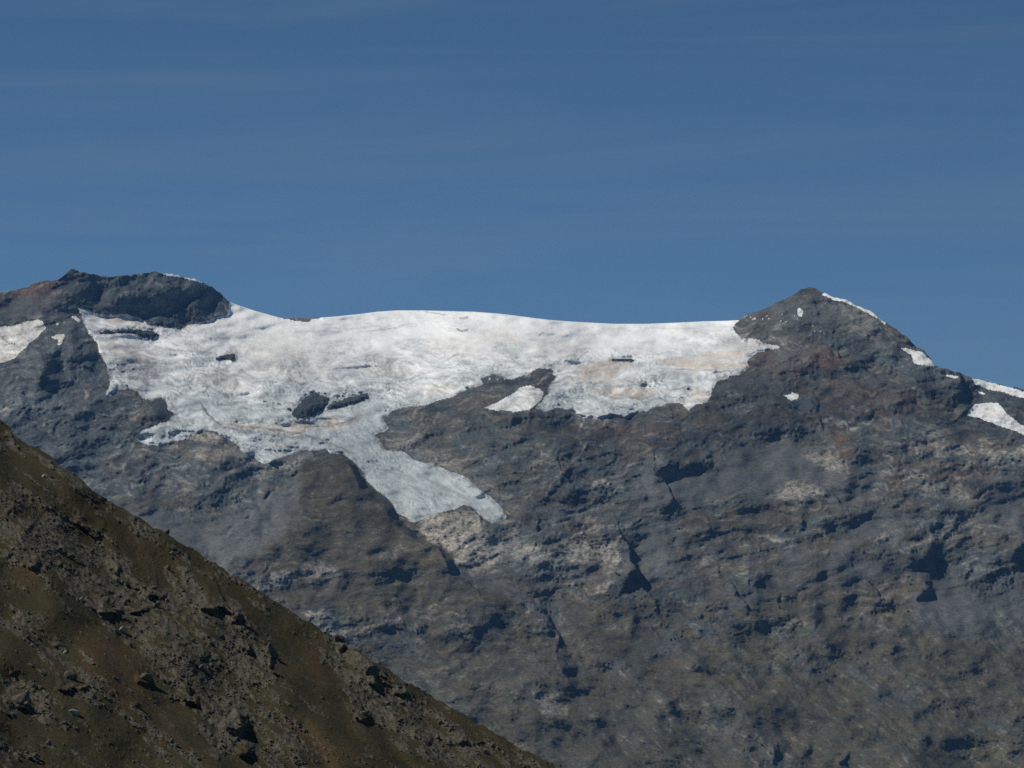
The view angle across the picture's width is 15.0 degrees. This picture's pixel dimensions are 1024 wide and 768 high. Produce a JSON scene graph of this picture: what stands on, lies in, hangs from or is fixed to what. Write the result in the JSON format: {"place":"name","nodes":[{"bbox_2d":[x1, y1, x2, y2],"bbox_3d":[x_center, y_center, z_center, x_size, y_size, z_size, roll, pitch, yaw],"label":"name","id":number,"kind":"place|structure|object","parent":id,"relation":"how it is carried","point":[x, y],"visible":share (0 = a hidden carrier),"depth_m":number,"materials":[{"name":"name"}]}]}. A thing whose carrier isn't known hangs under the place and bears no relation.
{"place":"outdoors","nodes":[
{"label":"outdoors","id":0,"kind":"place"},
{"bbox_2d":[0,419,558,767],"bbox_3d":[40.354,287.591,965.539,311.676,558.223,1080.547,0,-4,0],"label":"hillside","id":1,"kind":"structure","parent":0,"point":[279,621],"depth_m":560.76,"materials":[{"name":"brown soil"}]},
{"bbox_2d":[11,692,29,704],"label":"boulder","id":2,"kind":"object","parent":1,"relation":"on","point":[21,698],"visible":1,"depth_m":511.07,"materials":[{"name":"grey stone"}]},
{"bbox_2d":[63,671,76,679],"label":"boulder","id":3,"kind":"object","parent":1,"relation":"on","point":[70,675],"visible":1,"depth_m":530.02,"materials":[{"name":"grey stone"}]},
{"bbox_2d":[69,709,79,715],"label":"boulder","id":4,"kind":"object","parent":1,"relation":"on","point":[74,712],"visible":1,"depth_m":515.24,"materials":[{"name":"stone"}]},
{"bbox_2d":[102,596,109,602],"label":"boulder","id":5,"kind":"object","parent":1,"relation":"on","point":[106,598],"visible":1,"depth_m":573.06,"materials":[{"name":"grey stone"}]},
{"bbox_2d":[119,626,125,632],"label":"boulder","id":6,"kind":"object","parent":1,"relation":"on","point":[122,629],"visible":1,"depth_m":563.55,"materials":[{"name":"stone"}]},
{"bbox_2d":[134,701,141,707],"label":"boulder","id":7,"kind":"object","parent":1,"relation":"on","point":[137,704],"visible":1,"depth_m":528.58,"materials":[{"name":"grey stone"}]},
{"bbox_2d":[140,673,152,681],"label":"boulder","id":8,"kind":"object","parent":1,"relation":"on","point":[147,676],"visible":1,"depth_m":542.72,"materials":[{"name":"grey stone"}]},
{"bbox_2d":[233,612,242,621],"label":"boulder","id":9,"kind":"object","parent":1,"relation":"on","point":[238,616],"visible":1,"depth_m":582.41,"materials":[{"name":"grey stone"}]},
{"bbox_2d":[265,642,277,659],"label":"boulder","id":10,"kind":"object","parent":1,"relation":"on","point":[270,649],"visible":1,"depth_m":572.35,"materials":[{"name":"grey stone"}]},
{"bbox_2d":[0,421,556,767],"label":"loose stones","id":11,"kind":"object","parent":1,"relation":"on","point":[202,687],"visible":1,"depth_m":560.41,"materials":[{"name":"stone"}]},
{"bbox_2d":[335,634,344,642],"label":"boulder","id":12,"kind":"object","parent":1,"relation":"on","point":[339,638],"visible":1,"depth_m":594.62,"materials":[{"name":"stone"}]},
{"bbox_2d":[360,711,369,715],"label":"boulder","id":13,"kind":"object","parent":1,"relation":"on","point":[365,713],"visible":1,"depth_m":558.78,"materials":[{"name":"grey stone"}]},
{"bbox_2d":[365,665,378,676],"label":"boulder","id":14,"kind":"object","parent":1,"relation":"on","point":[371,669],"visible":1,"depth_m":579.97,"materials":[{"name":"grey stone"}]},
{"bbox_2d":[0,269,1023,767],"bbox_3d":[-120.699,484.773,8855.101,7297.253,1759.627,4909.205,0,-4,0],"label":"mountain rock","id":15,"kind":"object","parent":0,"point":[750,567],"visible":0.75,"depth_m":8441.73,"materials":[{"name":"grey stone"}]},
{"bbox_2d":[0,319,45,363],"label":"snow patch","id":16,"kind":"object","parent":15,"relation":"on","point":[15,340],"visible":1,"depth_m":9654.65,"materials":[{"name":"white snow"}]},
{"bbox_2d":[51,334,63,344],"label":"snow patch","id":17,"kind":"object","parent":15,"relation":"on","point":[59,337],"visible":1,"depth_m":9630.93,"materials":[{"name":"white snow"}]},
{"bbox_2d":[164,274,201,282],"bbox_3d":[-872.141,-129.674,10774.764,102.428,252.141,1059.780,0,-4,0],"label":"snow patch","id":18,"kind":"object","parent":15,"relation":"on","point":[179,276],"visible":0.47,"depth_m":10281.95,"materials":[{"name":"white snow"}]},
{"bbox_2d":[78,302,779,522],"bbox_3d":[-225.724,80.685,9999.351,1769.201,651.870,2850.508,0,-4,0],"label":"glacier","id":19,"kind":"object","parent":15,"relation":"on","point":[388,362],"visible":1,"depth_m":9620.51,"materials":[{"name":"white ice"}]},
{"bbox_2d":[100,327,158,339],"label":"rock outcrop","id":20,"kind":"object","parent":19,"relation":"on","point":[148,334],"visible":1,"depth_m":9917.08,"materials":[{"name":"grey stone"}]},
{"bbox_2d":[216,353,234,360],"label":"rock outcrop","id":21,"kind":"object","parent":19,"relation":"on","point":[231,357],"visible":1,"depth_m":9826.87,"materials":[{"name":"grey stone"}]},
{"bbox_2d":[283,318,319,321],"bbox_3d":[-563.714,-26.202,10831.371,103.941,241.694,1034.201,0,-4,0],"label":"rock knoll","id":22,"kind":"structure","parent":19,"relation":"on","point":[302,319],"depth_m":10353.99,"materials":[{"name":"grey stone"}]},
{"bbox_2d":[292,392,328,418],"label":"rock outcrop","id":23,"kind":"object","parent":19,"relation":"on","point":[312,403],"visible":1,"depth_m":9338.56,"materials":[{"name":"grey stone"}]},
{"bbox_2d":[328,393,368,409],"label":"rock outcrop","id":24,"kind":"object","parent":19,"relation":"on","point":[347,401],"visible":1,"depth_m":9434.61,"materials":[{"name":"grey stone"}]},
{"bbox_2d":[612,359,633,361],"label":"rock outcrop","id":25,"kind":"object","parent":19,"relation":"on","point":[622,360],"visible":1,"depth_m":9680.90,"materials":[{"name":"grey stone"}]},
{"bbox_2d":[485,385,542,411],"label":"snow patch","id":26,"kind":"object","parent":15,"relation":"on","point":[525,398],"visible":1,"depth_m":9225.22,"materials":[{"name":"white snow"}]},
{"bbox_2d":[784,392,797,400],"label":"snow patch","id":27,"kind":"object","parent":15,"relation":"on","point":[792,396],"visible":1,"depth_m":9242.48,"materials":[{"name":"white snow"}]},
{"bbox_2d":[798,308,802,316],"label":"snow patch","id":28,"kind":"object","parent":15,"relation":"on","point":[800,311],"visible":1,"depth_m":9676.74,"materials":[{"name":"white snow"}]},
{"bbox_2d":[823,293,885,324],"bbox_3d":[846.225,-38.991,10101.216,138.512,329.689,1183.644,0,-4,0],"label":"snow patch","id":29,"kind":"object","parent":15,"relation":"on","point":[850,303],"visible":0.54,"depth_m":9642.52,"materials":[{"name":"white snow"}]},
{"bbox_2d":[901,348,934,366],"bbox_3d":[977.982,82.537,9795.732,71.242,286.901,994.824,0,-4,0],"label":"snow patch","id":30,"kind":"object","parent":15,"relation":"on","point":[919,357],"visible":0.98,"depth_m":9357.91,"materials":[{"name":"white snow"}]},
{"bbox_2d":[967,403,1023,434],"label":"snow patch","id":31,"kind":"object","parent":15,"relation":"on","point":[995,413],"visible":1,"depth_m":9118.88,"materials":[{"name":"white snow"}]},
{"bbox_2d":[973,379,1023,397],"bbox_3d":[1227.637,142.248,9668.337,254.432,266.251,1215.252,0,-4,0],"label":"snow patch","id":32,"kind":"object","parent":15,"relation":"on","point":[1000,388],"visible":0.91,"depth_m":9265.50,"materials":[{"name":"white snow"}]},
{"bbox_2d":[0,0,1023,389],"label":"sky","id":33,"kind":"structure","parent":0,"point":[590,161],"materials":[{"name":"blue"}]}
]}

